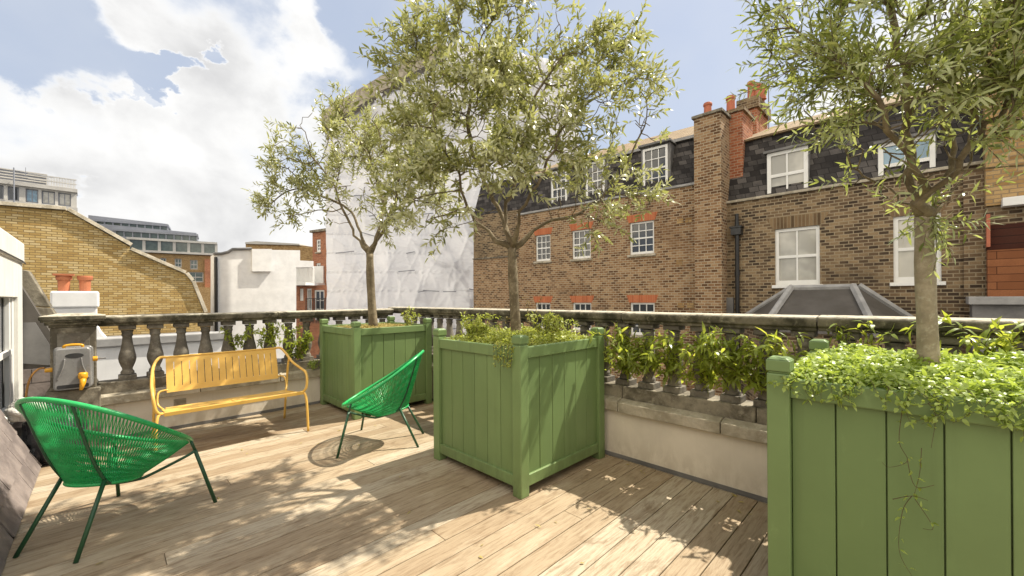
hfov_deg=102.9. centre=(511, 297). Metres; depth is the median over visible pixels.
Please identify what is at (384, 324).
ground cover
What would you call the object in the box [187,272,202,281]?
window
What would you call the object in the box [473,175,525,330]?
brick house
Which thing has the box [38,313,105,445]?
stone pier
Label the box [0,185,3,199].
window
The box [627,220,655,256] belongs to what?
window
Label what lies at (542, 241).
window
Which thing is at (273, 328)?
climbing plant
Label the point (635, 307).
window
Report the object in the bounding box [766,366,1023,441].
trailing plant
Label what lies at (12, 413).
cloth bundle
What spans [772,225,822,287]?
window
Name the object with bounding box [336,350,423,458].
string chair
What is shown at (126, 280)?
yellow gable house
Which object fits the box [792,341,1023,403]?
ground cover
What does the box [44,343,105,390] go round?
hose reel
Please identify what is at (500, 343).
trailing plant
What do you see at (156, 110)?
sky
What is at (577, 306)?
window
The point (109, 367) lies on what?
parapet wall
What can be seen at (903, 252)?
window
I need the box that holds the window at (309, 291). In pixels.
[307,289,311,309]
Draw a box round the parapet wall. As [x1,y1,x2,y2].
[97,331,223,380]
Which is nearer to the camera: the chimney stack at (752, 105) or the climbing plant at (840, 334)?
the climbing plant at (840, 334)
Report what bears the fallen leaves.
on the deck
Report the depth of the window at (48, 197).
67.96 m
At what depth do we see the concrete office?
67.04 m
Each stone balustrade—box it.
[98,308,393,442]
[388,307,1023,503]
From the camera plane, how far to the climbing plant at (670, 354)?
3.40 m
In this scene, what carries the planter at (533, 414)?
on the deck
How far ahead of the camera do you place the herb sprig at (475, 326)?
3.65 m
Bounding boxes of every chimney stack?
[691,101,730,395]
[726,95,754,178]
[736,72,777,133]
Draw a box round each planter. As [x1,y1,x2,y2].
[319,316,431,419]
[433,323,604,499]
[766,339,1023,575]
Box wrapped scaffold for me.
[322,42,578,334]
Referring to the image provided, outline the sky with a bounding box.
[0,0,981,251]
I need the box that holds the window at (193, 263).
[190,260,197,269]
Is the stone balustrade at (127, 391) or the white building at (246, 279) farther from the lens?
the white building at (246, 279)
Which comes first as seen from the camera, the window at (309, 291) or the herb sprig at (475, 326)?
the herb sprig at (475, 326)
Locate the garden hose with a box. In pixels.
[25,367,44,396]
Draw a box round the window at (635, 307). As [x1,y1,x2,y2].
[630,303,654,337]
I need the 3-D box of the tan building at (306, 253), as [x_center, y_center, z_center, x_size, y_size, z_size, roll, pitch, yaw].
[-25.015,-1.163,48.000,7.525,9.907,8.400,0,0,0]
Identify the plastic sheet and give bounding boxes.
[20,403,86,465]
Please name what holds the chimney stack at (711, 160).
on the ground
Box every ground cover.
[336,322,404,328]
[443,323,590,345]
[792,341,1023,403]
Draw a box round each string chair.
[12,397,216,562]
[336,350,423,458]
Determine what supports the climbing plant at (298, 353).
attached to the stone balustrade at (127, 391)
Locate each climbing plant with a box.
[219,323,252,350]
[252,321,286,347]
[269,324,314,360]
[587,323,722,379]
[603,324,662,380]
[629,322,798,391]
[685,344,824,402]
[695,325,810,394]
[826,320,897,349]
[899,310,1023,355]
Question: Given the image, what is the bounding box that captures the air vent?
[174,398,185,405]
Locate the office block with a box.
[88,215,217,330]
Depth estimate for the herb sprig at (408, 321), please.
5.61 m
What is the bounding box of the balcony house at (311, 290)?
[296,266,326,359]
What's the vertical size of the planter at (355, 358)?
1.177 m
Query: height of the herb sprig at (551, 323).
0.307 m
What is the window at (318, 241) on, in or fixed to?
in the red brick house at (319, 246)
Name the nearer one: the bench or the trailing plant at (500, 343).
the trailing plant at (500, 343)
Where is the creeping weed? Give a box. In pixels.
[307,359,320,369]
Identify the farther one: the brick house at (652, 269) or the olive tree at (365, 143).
the brick house at (652, 269)
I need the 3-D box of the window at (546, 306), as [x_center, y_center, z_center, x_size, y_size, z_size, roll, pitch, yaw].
[1.165,0.694,15.217,0.795,1.030,0.182,0,0,40]
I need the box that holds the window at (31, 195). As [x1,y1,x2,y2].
[26,189,37,202]
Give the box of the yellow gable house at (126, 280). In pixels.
[0,201,207,335]
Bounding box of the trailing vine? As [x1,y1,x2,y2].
[886,404,938,575]
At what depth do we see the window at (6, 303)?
3.97 m
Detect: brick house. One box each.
[309,228,326,284]
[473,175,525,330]
[517,126,695,390]
[726,72,987,400]
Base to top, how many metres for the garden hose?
0.775 m
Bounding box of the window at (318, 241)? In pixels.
[315,239,320,253]
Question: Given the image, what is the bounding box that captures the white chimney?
[50,273,105,337]
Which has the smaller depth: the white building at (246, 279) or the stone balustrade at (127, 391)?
the stone balustrade at (127, 391)
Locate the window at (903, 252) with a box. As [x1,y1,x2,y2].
[890,212,945,285]
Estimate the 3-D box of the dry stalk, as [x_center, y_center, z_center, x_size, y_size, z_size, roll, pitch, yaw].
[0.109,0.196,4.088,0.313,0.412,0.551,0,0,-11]
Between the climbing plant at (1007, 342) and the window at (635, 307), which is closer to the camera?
the climbing plant at (1007, 342)
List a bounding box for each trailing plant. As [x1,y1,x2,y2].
[493,340,514,368]
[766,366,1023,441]
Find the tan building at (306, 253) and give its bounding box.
[245,241,312,260]
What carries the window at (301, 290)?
in the balcony house at (311, 290)
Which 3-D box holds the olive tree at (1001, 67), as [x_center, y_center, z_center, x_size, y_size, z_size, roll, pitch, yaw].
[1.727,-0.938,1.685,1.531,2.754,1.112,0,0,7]
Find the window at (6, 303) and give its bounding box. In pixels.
[0,297,13,409]
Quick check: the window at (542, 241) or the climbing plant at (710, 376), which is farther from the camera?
the window at (542, 241)
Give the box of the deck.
[1,400,767,575]
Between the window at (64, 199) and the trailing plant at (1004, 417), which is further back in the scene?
the window at (64, 199)
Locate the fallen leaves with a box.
[95,425,751,564]
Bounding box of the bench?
[150,347,309,450]
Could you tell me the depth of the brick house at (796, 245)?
9.29 m
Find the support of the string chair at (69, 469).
on the deck
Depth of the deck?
2.72 m
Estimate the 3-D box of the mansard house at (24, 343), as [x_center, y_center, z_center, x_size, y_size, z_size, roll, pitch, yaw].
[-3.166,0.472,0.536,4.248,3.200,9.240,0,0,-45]
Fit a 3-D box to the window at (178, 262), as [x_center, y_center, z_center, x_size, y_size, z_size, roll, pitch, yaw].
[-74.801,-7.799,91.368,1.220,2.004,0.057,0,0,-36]
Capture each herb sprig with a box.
[400,306,420,325]
[458,311,501,340]
[525,311,579,340]
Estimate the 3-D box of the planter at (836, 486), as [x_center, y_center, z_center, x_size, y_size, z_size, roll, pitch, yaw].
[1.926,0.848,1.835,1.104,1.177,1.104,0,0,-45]
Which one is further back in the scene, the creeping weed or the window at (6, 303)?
the creeping weed
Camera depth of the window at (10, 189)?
65.22 m
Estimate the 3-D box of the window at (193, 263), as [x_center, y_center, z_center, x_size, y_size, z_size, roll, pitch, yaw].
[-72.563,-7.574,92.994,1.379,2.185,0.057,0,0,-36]
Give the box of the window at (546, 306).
[536,303,549,329]
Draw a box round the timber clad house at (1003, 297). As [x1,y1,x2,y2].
[966,2,1023,354]
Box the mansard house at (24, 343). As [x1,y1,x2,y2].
[0,228,98,575]
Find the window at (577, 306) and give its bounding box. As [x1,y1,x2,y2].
[571,303,590,332]
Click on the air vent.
(182, 401)
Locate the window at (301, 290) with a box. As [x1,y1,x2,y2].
[300,289,302,300]
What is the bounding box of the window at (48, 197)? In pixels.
[42,191,54,204]
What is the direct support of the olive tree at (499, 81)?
in the planter at (533, 414)
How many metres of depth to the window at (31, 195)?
66.67 m
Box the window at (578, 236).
[570,229,591,260]
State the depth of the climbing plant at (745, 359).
2.94 m
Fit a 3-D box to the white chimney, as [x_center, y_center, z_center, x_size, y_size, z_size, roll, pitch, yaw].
[-8.257,0.850,7.845,0.788,2.601,0.780,0,0,-45]
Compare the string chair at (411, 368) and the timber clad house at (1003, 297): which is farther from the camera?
the timber clad house at (1003, 297)
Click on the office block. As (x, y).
(190, 253)
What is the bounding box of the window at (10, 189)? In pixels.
[8,186,18,200]
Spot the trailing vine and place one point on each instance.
(915, 496)
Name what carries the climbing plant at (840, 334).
attached to the stone balustrade at (708, 437)
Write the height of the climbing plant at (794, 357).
0.459 m
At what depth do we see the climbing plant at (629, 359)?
3.57 m
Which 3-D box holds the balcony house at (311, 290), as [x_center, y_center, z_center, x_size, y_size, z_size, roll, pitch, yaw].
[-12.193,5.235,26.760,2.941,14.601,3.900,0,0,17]
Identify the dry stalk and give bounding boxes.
[505,297,541,327]
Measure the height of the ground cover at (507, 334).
0.219 m
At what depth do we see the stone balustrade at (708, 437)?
3.21 m
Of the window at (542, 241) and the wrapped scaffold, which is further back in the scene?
the wrapped scaffold
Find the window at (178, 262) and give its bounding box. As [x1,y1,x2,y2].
[175,259,181,267]
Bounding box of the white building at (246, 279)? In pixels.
[211,247,313,357]
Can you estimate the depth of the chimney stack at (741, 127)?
11.18 m
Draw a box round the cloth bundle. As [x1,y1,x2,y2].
[4,397,47,421]
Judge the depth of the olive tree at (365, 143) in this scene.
5.53 m
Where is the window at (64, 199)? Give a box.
[58,193,70,206]
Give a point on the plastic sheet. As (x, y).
(28, 439)
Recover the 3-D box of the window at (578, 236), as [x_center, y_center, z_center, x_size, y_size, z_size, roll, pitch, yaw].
[2.413,-1.826,14.150,0.856,1.072,0.182,0,0,40]
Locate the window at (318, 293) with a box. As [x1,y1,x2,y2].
[315,290,323,319]
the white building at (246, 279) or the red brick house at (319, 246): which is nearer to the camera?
the white building at (246, 279)
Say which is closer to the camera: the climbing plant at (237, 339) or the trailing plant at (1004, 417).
the trailing plant at (1004, 417)
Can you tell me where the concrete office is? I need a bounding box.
[0,167,77,211]
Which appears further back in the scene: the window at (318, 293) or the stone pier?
the window at (318, 293)
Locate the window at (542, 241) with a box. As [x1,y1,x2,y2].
[533,234,551,263]
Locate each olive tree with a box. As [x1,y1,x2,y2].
[241,79,469,326]
[353,0,683,332]
[723,0,1023,378]

